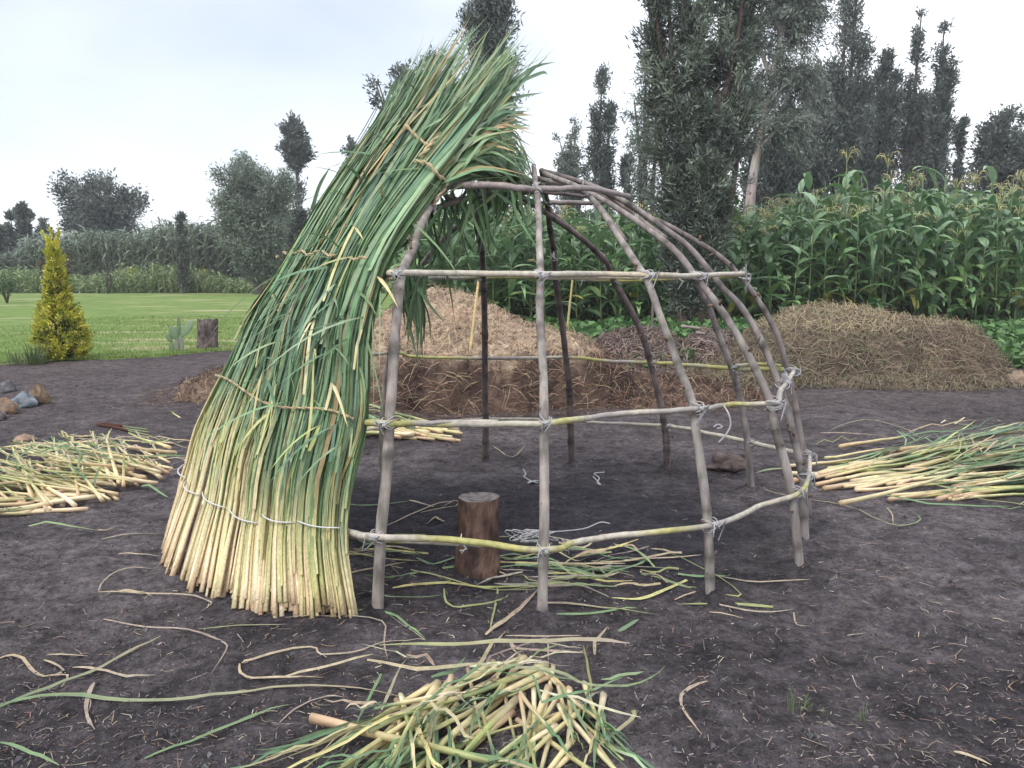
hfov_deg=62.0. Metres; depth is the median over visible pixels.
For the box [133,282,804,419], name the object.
compost heap
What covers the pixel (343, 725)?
cut reed
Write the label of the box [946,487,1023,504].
reed leaf
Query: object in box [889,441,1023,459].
cut reed
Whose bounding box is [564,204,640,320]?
maize plant
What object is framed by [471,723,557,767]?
cut reed
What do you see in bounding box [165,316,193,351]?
prickly pear
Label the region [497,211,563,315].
maize plant
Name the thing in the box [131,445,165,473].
cut reed
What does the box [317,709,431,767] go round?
cut reed
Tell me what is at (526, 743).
cut reed
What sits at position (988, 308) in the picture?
maize plant
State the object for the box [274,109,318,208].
lone tree
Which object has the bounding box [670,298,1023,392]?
straw heap
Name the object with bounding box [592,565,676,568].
reed leaf
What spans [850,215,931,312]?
maize plant
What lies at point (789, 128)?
eucalyptus tree
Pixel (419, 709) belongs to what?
leaf
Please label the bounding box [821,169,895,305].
maize plant
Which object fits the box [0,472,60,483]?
cut reed
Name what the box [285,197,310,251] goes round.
broadleaf tree
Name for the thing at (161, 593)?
reed leaf
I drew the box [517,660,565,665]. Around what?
reed leaf
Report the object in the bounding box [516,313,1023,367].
ground cover
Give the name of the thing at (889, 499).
cut reed
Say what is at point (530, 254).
maize plant
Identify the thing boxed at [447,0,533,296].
willow tree
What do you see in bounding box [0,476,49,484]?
cut reed
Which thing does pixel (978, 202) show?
maize plant
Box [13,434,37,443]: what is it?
flat stone
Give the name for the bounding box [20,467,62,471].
cut reed
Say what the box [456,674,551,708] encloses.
cut reed
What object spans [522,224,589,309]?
maize plant
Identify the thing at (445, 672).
reed leaf
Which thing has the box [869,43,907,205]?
willow tree
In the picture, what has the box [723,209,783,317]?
maize plant
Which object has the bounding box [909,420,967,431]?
reed leaf
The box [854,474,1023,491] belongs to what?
cut reed
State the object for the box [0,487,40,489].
cut reed
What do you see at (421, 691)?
cut reed
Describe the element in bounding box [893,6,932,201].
willow tree
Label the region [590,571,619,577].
reed leaf
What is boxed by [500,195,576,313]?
maize plant
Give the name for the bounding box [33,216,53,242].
broadleaf tree
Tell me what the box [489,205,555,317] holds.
maize plant
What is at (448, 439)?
cut reed
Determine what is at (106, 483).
cut reed
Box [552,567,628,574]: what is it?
reed leaf
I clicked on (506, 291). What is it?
maize plant
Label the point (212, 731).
reed leaf
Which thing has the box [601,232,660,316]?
maize plant
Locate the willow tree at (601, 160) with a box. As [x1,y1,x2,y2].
[581,61,623,223]
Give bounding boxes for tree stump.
[196,318,218,347]
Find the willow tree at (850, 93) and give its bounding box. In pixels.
[818,0,886,203]
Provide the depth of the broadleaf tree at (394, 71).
57.16 m
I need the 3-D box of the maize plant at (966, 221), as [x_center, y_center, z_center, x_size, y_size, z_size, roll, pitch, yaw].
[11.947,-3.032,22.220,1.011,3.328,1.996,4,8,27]
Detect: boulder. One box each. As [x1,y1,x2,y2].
[0,379,15,392]
[0,397,20,413]
[0,411,6,420]
[11,391,38,408]
[29,383,50,404]
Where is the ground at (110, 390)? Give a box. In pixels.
[0,284,1023,767]
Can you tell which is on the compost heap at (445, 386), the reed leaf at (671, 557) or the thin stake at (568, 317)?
the thin stake at (568, 317)
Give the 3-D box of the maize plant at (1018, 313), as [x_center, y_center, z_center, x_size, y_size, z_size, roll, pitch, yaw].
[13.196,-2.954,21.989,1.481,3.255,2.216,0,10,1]
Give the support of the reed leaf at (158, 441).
on the cut reed at (170, 452)
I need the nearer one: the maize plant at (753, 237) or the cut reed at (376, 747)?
the cut reed at (376, 747)
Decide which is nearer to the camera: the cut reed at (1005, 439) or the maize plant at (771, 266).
the cut reed at (1005, 439)
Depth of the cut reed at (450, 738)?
2.61 m
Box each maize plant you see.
[381,218,433,293]
[387,240,446,288]
[390,226,472,302]
[390,235,442,286]
[392,222,443,283]
[394,227,437,269]
[397,199,470,286]
[398,228,422,268]
[408,214,434,289]
[421,222,495,293]
[427,234,465,290]
[432,218,504,288]
[433,211,477,287]
[436,194,471,289]
[437,206,466,288]
[441,213,517,297]
[445,212,509,303]
[446,210,497,298]
[446,223,503,303]
[455,214,527,317]
[456,234,535,306]
[464,216,519,314]
[464,219,511,303]
[467,221,533,304]
[478,209,543,312]
[486,215,542,314]
[486,236,534,302]
[487,224,515,307]
[487,228,548,316]
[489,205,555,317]
[489,259,567,317]
[495,212,545,319]
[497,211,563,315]
[498,215,531,311]
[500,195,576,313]
[502,207,550,318]
[504,229,586,320]
[510,231,580,308]
[515,223,556,315]
[517,215,565,314]
[520,211,591,317]
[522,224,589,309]
[528,205,600,307]
[534,220,587,317]
[535,208,585,316]
[542,227,614,319]
[545,226,609,319]
[554,244,625,320]
[557,218,603,319]
[563,225,595,319]
[563,238,623,320]
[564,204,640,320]
[567,225,634,311]
[570,220,659,318]
[572,234,602,320]
[575,206,625,318]
[575,223,624,318]
[583,224,630,318]
[587,194,649,314]
[589,214,655,315]
[592,217,628,311]
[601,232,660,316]
[601,238,656,312]
[610,248,666,316]
[611,252,671,317]
[614,201,662,314]
[615,201,649,312]
[623,245,662,289]
[624,228,662,317]
[629,223,670,316]
[629,241,667,309]
[630,213,661,314]
[632,239,671,318]
[641,244,662,303]
[714,281,731,316]
[716,209,792,316]
[718,207,777,306]
[718,221,763,305]
[719,198,773,315]
[719,213,752,315]
[719,225,761,313]
[722,207,758,298]
[722,211,762,315]
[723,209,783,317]
[729,228,794,318]
[730,214,791,320]
[730,226,797,315]
[733,213,790,318]
[738,225,790,315]
[742,215,818,313]
[748,197,819,304]
[749,208,789,313]
[750,244,827,312]
[752,275,810,317]
[755,208,831,315]
[756,202,791,313]
[757,215,823,305]
[763,192,844,307]
[765,209,842,305]
[766,171,824,303]
[772,196,809,308]
[778,209,836,303]
[781,179,825,304]
[786,205,863,303]
[786,225,865,298]
[787,188,850,295]
[788,195,841,306]
[796,200,868,302]
[810,146,867,303]
[811,199,867,305]
[812,172,878,302]
[814,203,849,303]
[818,204,907,308]
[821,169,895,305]
[821,210,876,305]
[826,174,897,303]
[827,192,875,301]
[830,195,861,302]
[833,207,896,302]
[835,203,899,308]
[839,196,905,310]
[840,191,925,301]
[840,199,921,305]
[842,151,921,310]
[847,187,928,310]
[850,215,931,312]
[854,206,904,307]
[857,170,900,306]
[857,222,922,312]
[861,191,934,311]
[867,179,915,307]
[869,202,910,299]
[878,171,964,315]
[880,178,936,310]
[881,171,949,315]
[881,200,948,312]
[887,211,952,315]
[888,201,954,315]
[894,214,965,313]
[895,186,953,314]
[905,203,967,317]
[907,166,948,315]
[911,168,973,316]
[921,202,1017,321]
[922,205,958,316]
[926,194,958,314]
[926,214,1019,322]
[926,228,972,320]
[929,189,983,317]
[931,213,994,318]
[932,170,998,317]
[932,213,986,317]
[937,178,994,316]
[939,175,1012,309]
[940,237,1021,320]
[943,207,1008,306]
[945,203,994,320]
[951,220,1005,319]
[953,197,1023,317]
[954,166,1012,320]
[956,226,1014,322]
[957,204,1023,319]
[965,180,1022,318]
[966,191,1023,318]
[967,200,1012,317]
[974,183,1023,318]
[976,206,1023,318]
[987,173,1023,318]
[990,196,1023,317]
[997,170,1023,315]
[1000,207,1023,312]
[1003,206,1023,318]
[1005,205,1023,274]
[1006,221,1023,309]
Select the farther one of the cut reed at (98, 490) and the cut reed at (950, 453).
the cut reed at (950, 453)
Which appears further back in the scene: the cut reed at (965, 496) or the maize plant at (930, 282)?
the maize plant at (930, 282)
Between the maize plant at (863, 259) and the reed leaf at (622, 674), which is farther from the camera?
the maize plant at (863, 259)
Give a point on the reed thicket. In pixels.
(143, 247)
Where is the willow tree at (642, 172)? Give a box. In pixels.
[612,74,660,217]
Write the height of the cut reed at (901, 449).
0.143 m
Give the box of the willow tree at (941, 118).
[919,17,963,193]
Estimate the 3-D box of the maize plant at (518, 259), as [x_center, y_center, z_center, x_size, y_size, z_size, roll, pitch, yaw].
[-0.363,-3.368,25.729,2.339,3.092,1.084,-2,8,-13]
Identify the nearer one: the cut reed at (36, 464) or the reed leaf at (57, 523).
the reed leaf at (57, 523)
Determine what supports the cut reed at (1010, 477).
on the cut reed at (942, 497)
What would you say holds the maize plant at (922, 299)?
on the ground at (110, 390)
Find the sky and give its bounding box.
[0,0,1023,252]
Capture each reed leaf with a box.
[0,636,159,706]
[0,654,68,686]
[0,684,405,704]
[0,742,58,764]
[20,445,70,455]
[28,443,78,453]
[28,467,97,476]
[29,521,93,529]
[44,659,63,676]
[47,653,84,655]
[66,441,95,450]
[73,666,149,676]
[76,450,82,468]
[84,682,94,728]
[91,444,151,452]
[94,466,101,487]
[98,567,151,591]
[101,591,211,609]
[103,533,157,538]
[104,619,227,671]
[119,589,152,596]
[141,438,181,442]
[142,484,167,496]
[145,454,185,456]
[145,709,269,758]
[201,624,280,628]
[238,663,313,678]
[239,704,287,719]
[242,615,425,662]
[280,695,342,721]
[282,654,371,677]
[291,615,387,657]
[324,699,373,704]
[349,551,416,560]
[351,501,405,505]
[351,562,403,572]
[352,545,414,551]
[357,609,425,638]
[357,673,381,721]
[362,590,437,596]
[364,548,427,553]
[364,644,414,657]
[366,571,450,580]
[367,659,664,686]
[368,501,449,532]
[381,660,405,709]
[382,637,627,645]
[386,551,421,553]
[389,693,473,714]
[390,565,528,589]
[393,534,425,534]
[393,581,520,587]
[406,653,434,665]
[417,557,454,563]
[417,662,486,707]
[430,701,474,738]
[431,657,464,677]
[431,693,481,706]
[442,659,526,687]
[443,564,515,568]
[443,588,507,607]
[466,669,541,700]
[469,659,546,666]
[477,571,522,584]
[477,636,500,662]
[485,590,536,634]
[486,636,549,661]
[490,588,498,627]
[492,643,559,665]
[494,577,571,585]
[496,645,520,677]
[498,664,569,678]
[500,553,532,558]
[500,561,537,562]
[500,568,533,570]
[500,651,520,668]
[504,556,558,561]
[505,635,581,636]
[507,581,581,589]
[510,643,583,652]
[515,563,611,578]
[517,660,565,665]
[522,583,600,586]
[522,651,575,664]
[526,563,592,574]
[531,562,607,577]
[531,575,606,576]
[539,642,580,647]
[540,690,638,716]
[541,676,623,702]
[548,572,631,581]
[548,582,608,596]
[548,602,653,613]
[549,561,610,582]
[550,561,624,564]
[551,576,594,578]
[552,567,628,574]
[556,607,636,614]
[559,534,620,547]
[559,686,588,734]
[562,563,603,567]
[565,582,616,586]
[566,551,611,562]
[569,691,605,703]
[571,546,648,561]
[573,557,647,566]
[575,546,610,556]
[582,685,589,718]
[583,559,645,571]
[583,645,592,693]
[586,539,637,549]
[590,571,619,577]
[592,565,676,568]
[593,626,607,654]
[594,546,648,561]
[598,566,622,573]
[599,552,669,561]
[600,708,628,752]
[601,671,642,679]
[611,582,660,586]
[612,579,687,599]
[613,543,654,566]
[614,544,637,549]
[618,619,638,631]
[626,555,695,559]
[640,567,678,572]
[640,571,666,581]
[641,573,695,587]
[650,548,681,552]
[670,553,740,596]
[674,591,791,611]
[678,573,725,576]
[679,680,707,732]
[686,603,772,607]
[721,576,808,581]
[757,468,781,472]
[764,489,920,525]
[824,432,885,436]
[829,419,916,435]
[886,495,992,506]
[898,499,937,500]
[902,432,933,442]
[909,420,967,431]
[939,437,978,462]
[939,485,998,488]
[942,475,1018,479]
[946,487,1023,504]
[948,436,963,455]
[949,479,987,490]
[954,751,990,764]
[963,423,1014,429]
[983,440,1003,452]
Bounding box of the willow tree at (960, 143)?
[950,113,973,206]
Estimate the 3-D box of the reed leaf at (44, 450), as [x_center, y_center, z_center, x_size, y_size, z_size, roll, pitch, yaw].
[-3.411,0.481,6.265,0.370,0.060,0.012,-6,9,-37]
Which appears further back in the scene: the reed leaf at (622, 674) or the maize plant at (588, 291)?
the maize plant at (588, 291)
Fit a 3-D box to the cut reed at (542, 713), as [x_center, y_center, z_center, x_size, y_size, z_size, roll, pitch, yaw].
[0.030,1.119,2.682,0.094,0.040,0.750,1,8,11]
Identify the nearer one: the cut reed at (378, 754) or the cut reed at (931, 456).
the cut reed at (378, 754)
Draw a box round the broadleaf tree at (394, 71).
[362,44,451,127]
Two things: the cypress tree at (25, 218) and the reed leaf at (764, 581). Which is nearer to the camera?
the reed leaf at (764, 581)
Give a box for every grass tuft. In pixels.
[0,348,34,366]
[21,340,53,365]
[785,686,812,714]
[856,700,867,721]
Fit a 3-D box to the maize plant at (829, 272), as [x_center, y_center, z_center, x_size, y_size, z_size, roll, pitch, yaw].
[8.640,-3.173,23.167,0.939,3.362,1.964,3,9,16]
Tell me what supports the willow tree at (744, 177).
on the ground at (110, 390)
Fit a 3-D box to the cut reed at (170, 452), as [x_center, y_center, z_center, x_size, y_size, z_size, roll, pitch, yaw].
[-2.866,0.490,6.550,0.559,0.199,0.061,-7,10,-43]
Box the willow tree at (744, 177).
[737,136,769,248]
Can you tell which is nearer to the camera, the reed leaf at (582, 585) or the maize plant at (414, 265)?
the reed leaf at (582, 585)
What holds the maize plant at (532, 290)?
on the ground at (110, 390)
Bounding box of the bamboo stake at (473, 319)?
[469,281,478,356]
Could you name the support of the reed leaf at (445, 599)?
on the ground at (110, 390)
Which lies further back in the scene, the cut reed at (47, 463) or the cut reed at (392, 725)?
the cut reed at (47, 463)
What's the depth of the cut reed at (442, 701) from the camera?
2.82 m
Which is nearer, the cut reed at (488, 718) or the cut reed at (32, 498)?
the cut reed at (488, 718)
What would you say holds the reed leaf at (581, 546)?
on the ground at (110, 390)
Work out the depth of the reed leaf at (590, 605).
3.84 m
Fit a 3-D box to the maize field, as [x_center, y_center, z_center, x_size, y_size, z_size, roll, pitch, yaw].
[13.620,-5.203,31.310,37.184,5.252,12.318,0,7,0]
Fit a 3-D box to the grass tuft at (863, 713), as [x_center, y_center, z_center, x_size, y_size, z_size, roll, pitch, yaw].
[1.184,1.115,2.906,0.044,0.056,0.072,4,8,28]
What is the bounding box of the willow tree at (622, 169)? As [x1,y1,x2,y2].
[616,150,636,263]
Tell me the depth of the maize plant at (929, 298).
24.85 m
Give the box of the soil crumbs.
[0,385,1023,767]
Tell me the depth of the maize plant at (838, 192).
25.67 m
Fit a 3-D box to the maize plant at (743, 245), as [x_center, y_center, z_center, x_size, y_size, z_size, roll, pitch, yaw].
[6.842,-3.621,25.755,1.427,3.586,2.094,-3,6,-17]
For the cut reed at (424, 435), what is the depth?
7.76 m
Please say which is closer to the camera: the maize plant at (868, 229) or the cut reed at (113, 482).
the cut reed at (113, 482)
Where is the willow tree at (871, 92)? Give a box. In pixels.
[861,71,880,186]
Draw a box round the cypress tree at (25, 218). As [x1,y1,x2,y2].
[12,201,36,246]
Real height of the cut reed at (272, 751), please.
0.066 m
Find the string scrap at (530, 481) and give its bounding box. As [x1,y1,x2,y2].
[523,469,549,483]
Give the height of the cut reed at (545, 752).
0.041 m
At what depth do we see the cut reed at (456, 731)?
2.69 m
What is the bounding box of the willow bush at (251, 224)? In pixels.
[204,149,303,293]
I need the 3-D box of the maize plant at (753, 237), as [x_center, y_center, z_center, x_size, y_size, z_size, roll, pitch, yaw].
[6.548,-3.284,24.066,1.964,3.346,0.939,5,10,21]
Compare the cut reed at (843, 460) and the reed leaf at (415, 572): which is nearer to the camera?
the reed leaf at (415, 572)
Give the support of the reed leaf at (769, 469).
on the ground at (110, 390)
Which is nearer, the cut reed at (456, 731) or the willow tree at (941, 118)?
the cut reed at (456, 731)
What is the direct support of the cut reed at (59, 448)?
on the cut reed at (74, 454)
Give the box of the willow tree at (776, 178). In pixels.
[756,105,810,216]
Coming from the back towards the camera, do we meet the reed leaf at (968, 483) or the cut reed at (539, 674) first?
the reed leaf at (968, 483)
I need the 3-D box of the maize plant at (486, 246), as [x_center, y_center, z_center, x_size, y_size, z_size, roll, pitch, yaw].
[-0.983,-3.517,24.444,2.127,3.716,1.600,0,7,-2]
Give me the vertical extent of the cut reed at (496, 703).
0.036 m
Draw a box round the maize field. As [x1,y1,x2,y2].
[383,177,1023,319]
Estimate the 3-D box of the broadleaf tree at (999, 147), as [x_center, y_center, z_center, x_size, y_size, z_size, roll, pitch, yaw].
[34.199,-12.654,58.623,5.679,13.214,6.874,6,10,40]
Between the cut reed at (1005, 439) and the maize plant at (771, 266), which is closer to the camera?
the cut reed at (1005, 439)
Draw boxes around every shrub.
[0,274,21,302]
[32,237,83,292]
[97,264,118,293]
[127,265,138,277]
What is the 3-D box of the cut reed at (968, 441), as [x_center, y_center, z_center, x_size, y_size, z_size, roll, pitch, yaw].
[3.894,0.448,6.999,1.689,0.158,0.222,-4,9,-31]
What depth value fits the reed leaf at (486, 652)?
3.16 m
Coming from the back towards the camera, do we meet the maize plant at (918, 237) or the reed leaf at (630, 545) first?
the maize plant at (918, 237)
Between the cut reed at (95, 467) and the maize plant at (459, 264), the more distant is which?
the maize plant at (459, 264)
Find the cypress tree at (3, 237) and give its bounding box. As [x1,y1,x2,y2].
[0,224,9,254]
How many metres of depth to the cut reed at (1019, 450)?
6.59 m
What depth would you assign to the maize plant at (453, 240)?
22.28 m
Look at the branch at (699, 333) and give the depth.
13.59 m
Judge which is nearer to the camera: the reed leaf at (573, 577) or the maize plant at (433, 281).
the reed leaf at (573, 577)
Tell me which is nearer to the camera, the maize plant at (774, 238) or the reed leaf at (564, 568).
the reed leaf at (564, 568)
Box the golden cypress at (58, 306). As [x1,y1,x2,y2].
[26,226,94,360]
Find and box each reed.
[0,446,46,468]
[0,448,47,490]
[0,459,94,493]
[0,461,80,486]
[0,464,24,490]
[0,469,118,495]
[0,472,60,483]
[0,474,89,492]
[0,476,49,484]
[0,476,129,486]
[0,484,93,498]
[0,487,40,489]
[0,491,9,502]
[0,491,75,502]
[0,493,104,512]
[0,497,61,511]
[0,501,35,506]
[0,507,88,514]
[1,440,97,448]
[1,460,93,464]
[1,465,77,506]
[1,491,90,496]
[2,447,101,459]
[2,485,26,501]
[4,485,26,490]
[5,460,157,484]
[5,467,113,486]
[5,492,79,501]
[6,494,39,502]
[7,441,104,468]
[8,455,34,496]
[10,483,81,496]
[13,447,112,468]
[15,449,133,471]
[16,508,53,511]
[19,466,135,476]
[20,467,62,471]
[23,468,53,505]
[23,469,50,505]
[24,442,166,457]
[24,458,33,469]
[26,446,116,463]
[28,439,153,458]
[28,472,47,512]
[30,455,95,472]
[30,460,126,473]
[31,439,54,459]
[34,473,144,483]
[35,440,153,467]
[36,456,110,500]
[37,438,152,463]
[38,458,162,473]
[43,438,173,469]
[46,446,132,483]
[47,442,117,486]
[51,436,59,470]
[52,458,79,495]
[54,434,173,443]
[58,431,89,449]
[63,440,176,453]
[67,439,112,480]
[67,462,104,502]
[81,465,147,479]
[82,451,161,473]
[83,432,110,473]
[89,456,143,478]
[95,485,118,501]
[98,444,139,483]
[98,460,138,486]
[99,439,175,454]
[100,428,121,484]
[106,435,128,456]
[111,437,170,463]
[113,451,162,479]
[121,450,125,487]
[128,430,171,449]
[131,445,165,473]
[135,454,169,474]
[231,677,494,767]
[241,696,463,767]
[252,677,499,756]
[267,659,495,767]
[287,683,428,763]
[304,681,433,767]
[309,713,539,767]
[314,681,515,766]
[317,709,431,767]
[344,702,454,767]
[346,688,459,709]
[354,702,418,767]
[360,721,422,767]
[366,431,413,436]
[368,680,447,767]
[369,403,458,429]
[369,409,441,428]
[369,414,462,435]
[369,416,428,436]
[369,681,516,767]
[371,679,441,767]
[372,734,401,767]
[379,720,425,767]
[382,711,558,767]
[392,718,402,767]
[393,681,463,767]
[393,697,442,767]
[394,701,459,766]
[398,427,420,435]
[398,692,415,767]
[399,692,525,767]
[401,436,416,439]
[404,427,459,433]
[406,684,451,750]
[408,428,441,436]
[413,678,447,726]
[414,436,434,440]
[414,693,509,726]
[416,711,480,767]
[422,660,548,701]
[422,669,506,730]
[425,427,442,433]
[425,673,453,744]
[426,710,430,767]
[428,435,455,442]
[432,433,452,437]
[432,720,439,763]
[435,654,527,690]
[436,715,494,767]
[443,713,460,767]
[446,694,518,767]
[448,709,515,767]
[455,670,543,708]
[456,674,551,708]
[465,728,471,767]
[466,667,481,744]
[469,659,521,729]
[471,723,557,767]
[481,700,579,767]
[481,708,507,767]
[501,684,552,767]
[504,695,518,757]
[506,693,559,753]
[506,694,536,767]
[511,709,531,767]
[513,704,586,767]
[515,717,591,767]
[516,687,571,756]
[518,684,551,767]
[527,686,535,764]
[534,663,623,749]
[535,664,555,760]
[540,721,556,767]
[547,738,575,767]
[549,671,632,748]
[554,751,572,767]
[556,682,573,743]
[556,703,585,751]
[558,700,654,767]
[566,685,572,744]
[569,697,628,739]
[572,719,615,767]
[582,681,609,743]
[582,691,625,767]
[587,731,614,765]
[588,710,635,754]
[790,441,992,467]
[792,461,1011,475]
[794,434,926,482]
[811,433,965,476]
[812,429,957,465]
[815,438,998,478]
[815,446,1020,486]
[817,430,1008,474]
[821,462,1020,490]
[824,430,1021,458]
[824,437,1000,478]
[830,456,1019,479]
[837,449,1018,505]
[838,424,979,448]
[839,442,964,466]
[841,449,989,475]
[843,455,1023,488]
[844,420,1016,470]
[848,425,1011,463]
[849,460,1023,481]
[850,447,1011,475]
[854,454,1018,488]
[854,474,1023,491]
[858,451,1023,482]
[876,435,1013,453]
[877,437,1009,467]
[880,442,1023,476]
[885,459,1023,486]
[887,478,1023,501]
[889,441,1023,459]
[890,489,1023,496]
[894,416,995,456]
[894,439,1023,480]
[894,480,1023,495]
[896,434,994,485]
[896,446,1023,462]
[897,429,1023,451]
[899,422,1023,451]
[900,466,1023,484]
[903,422,1023,455]
[904,436,1022,470]
[910,425,1023,454]
[910,445,1023,464]
[910,482,1023,498]
[921,434,1018,460]
[928,434,1023,453]
[935,455,1023,475]
[935,467,1023,501]
[939,437,1023,452]
[943,451,1023,481]
[949,477,996,481]
[950,486,1019,491]
[951,470,1023,486]
[951,493,1023,500]
[952,486,1023,497]
[955,454,1010,463]
[955,473,1011,479]
[958,470,1020,476]
[963,491,1000,498]
[970,448,1023,457]
[976,472,1023,485]
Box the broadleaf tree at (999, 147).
[963,103,1023,207]
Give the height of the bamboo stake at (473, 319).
1.455 m
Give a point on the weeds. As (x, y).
(160, 281)
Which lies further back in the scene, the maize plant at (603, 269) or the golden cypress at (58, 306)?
the maize plant at (603, 269)
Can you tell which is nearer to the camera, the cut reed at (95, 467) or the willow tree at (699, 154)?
the cut reed at (95, 467)
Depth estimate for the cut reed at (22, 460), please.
6.07 m
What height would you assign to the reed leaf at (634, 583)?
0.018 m
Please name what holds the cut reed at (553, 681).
on the ground at (110, 390)
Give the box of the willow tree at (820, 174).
[792,77,843,207]
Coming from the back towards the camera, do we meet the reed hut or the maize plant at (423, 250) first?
the maize plant at (423, 250)
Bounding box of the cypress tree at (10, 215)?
[3,208,18,252]
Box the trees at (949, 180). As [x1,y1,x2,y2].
[446,160,978,259]
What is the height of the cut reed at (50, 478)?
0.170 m
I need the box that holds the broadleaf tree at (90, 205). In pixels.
[46,167,153,237]
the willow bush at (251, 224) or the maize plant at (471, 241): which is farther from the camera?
the willow bush at (251, 224)
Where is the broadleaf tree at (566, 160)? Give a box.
[551,117,593,225]
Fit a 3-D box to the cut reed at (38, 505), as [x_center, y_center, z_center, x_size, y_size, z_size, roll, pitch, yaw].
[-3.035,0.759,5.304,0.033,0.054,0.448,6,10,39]
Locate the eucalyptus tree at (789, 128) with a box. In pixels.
[708,0,851,305]
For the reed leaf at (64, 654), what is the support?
on the ground at (110, 390)
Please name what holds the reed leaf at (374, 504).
on the ground at (110, 390)
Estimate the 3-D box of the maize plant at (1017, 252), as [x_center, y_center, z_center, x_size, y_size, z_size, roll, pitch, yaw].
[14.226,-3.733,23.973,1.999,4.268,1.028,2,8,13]
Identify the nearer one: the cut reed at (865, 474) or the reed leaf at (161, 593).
the reed leaf at (161, 593)
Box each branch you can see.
[681,324,730,332]
[696,331,725,336]
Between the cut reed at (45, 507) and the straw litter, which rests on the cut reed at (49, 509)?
the cut reed at (45, 507)
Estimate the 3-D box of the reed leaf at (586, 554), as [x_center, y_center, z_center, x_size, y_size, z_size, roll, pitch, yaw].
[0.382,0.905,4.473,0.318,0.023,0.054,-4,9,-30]
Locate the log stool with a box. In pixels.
[454,492,500,578]
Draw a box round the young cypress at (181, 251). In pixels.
[171,210,191,292]
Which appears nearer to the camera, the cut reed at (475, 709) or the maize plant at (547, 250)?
the cut reed at (475, 709)
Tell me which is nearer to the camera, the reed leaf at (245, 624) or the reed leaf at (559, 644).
the reed leaf at (559, 644)
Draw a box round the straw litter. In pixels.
[0,368,1023,767]
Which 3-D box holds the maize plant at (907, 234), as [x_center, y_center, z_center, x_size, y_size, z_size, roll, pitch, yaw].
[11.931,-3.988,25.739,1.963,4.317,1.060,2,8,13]
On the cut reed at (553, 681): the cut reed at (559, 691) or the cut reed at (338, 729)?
the cut reed at (559, 691)
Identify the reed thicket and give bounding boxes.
[0,199,442,282]
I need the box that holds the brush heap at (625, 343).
[594,324,740,371]
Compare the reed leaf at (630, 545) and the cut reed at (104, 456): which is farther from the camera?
the cut reed at (104, 456)
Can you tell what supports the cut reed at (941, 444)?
on the cut reed at (897, 449)
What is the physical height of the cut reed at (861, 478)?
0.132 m
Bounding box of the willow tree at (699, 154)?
[625,0,775,325]
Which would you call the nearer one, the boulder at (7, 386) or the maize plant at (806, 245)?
the boulder at (7, 386)
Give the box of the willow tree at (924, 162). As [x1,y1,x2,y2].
[895,88,959,190]
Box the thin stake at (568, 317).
[566,280,572,328]
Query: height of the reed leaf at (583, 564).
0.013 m
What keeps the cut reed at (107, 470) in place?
on the cut reed at (82, 455)
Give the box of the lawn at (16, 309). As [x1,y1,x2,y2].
[0,292,392,364]
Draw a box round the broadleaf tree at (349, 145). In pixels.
[339,135,357,167]
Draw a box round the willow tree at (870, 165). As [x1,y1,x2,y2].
[851,99,899,251]
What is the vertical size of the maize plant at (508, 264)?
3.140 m
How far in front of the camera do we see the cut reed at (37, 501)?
5.53 m
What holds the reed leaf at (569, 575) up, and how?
on the reed leaf at (579, 572)
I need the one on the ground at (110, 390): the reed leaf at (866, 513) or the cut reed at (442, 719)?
the reed leaf at (866, 513)
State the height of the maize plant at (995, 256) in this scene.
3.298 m
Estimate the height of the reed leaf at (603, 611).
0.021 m
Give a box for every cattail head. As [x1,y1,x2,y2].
[96,423,148,431]
[101,422,146,429]
[108,425,151,435]
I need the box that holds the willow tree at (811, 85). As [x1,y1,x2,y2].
[798,57,824,194]
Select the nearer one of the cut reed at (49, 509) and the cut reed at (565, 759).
the cut reed at (565, 759)
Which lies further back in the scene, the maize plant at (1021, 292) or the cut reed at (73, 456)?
the maize plant at (1021, 292)
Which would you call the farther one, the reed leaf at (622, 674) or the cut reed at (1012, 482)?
the cut reed at (1012, 482)
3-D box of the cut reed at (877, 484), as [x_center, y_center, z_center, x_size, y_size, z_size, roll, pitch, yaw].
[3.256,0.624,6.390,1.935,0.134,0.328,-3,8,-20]
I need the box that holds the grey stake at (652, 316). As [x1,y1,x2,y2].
[651,304,653,327]
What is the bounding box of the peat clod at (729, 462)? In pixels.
[706,451,745,472]
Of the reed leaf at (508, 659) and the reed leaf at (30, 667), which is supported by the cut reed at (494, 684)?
the reed leaf at (508, 659)
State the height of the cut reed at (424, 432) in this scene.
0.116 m
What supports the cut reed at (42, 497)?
on the cut reed
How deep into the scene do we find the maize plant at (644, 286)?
22.53 m
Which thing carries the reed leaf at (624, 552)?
on the ground at (110, 390)
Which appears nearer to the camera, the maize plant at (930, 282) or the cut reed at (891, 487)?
the cut reed at (891, 487)
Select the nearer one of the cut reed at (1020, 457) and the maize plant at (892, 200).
the cut reed at (1020, 457)
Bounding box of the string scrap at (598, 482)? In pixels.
[593,472,604,484]
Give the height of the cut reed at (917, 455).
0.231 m
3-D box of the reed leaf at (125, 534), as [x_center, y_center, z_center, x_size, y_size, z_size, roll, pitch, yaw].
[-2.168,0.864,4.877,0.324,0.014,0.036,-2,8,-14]
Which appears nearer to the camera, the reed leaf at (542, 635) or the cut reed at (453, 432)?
the reed leaf at (542, 635)
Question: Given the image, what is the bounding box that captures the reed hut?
[159,13,816,618]
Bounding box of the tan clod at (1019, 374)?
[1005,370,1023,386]
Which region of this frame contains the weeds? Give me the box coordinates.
[0,260,393,292]
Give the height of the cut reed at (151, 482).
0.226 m

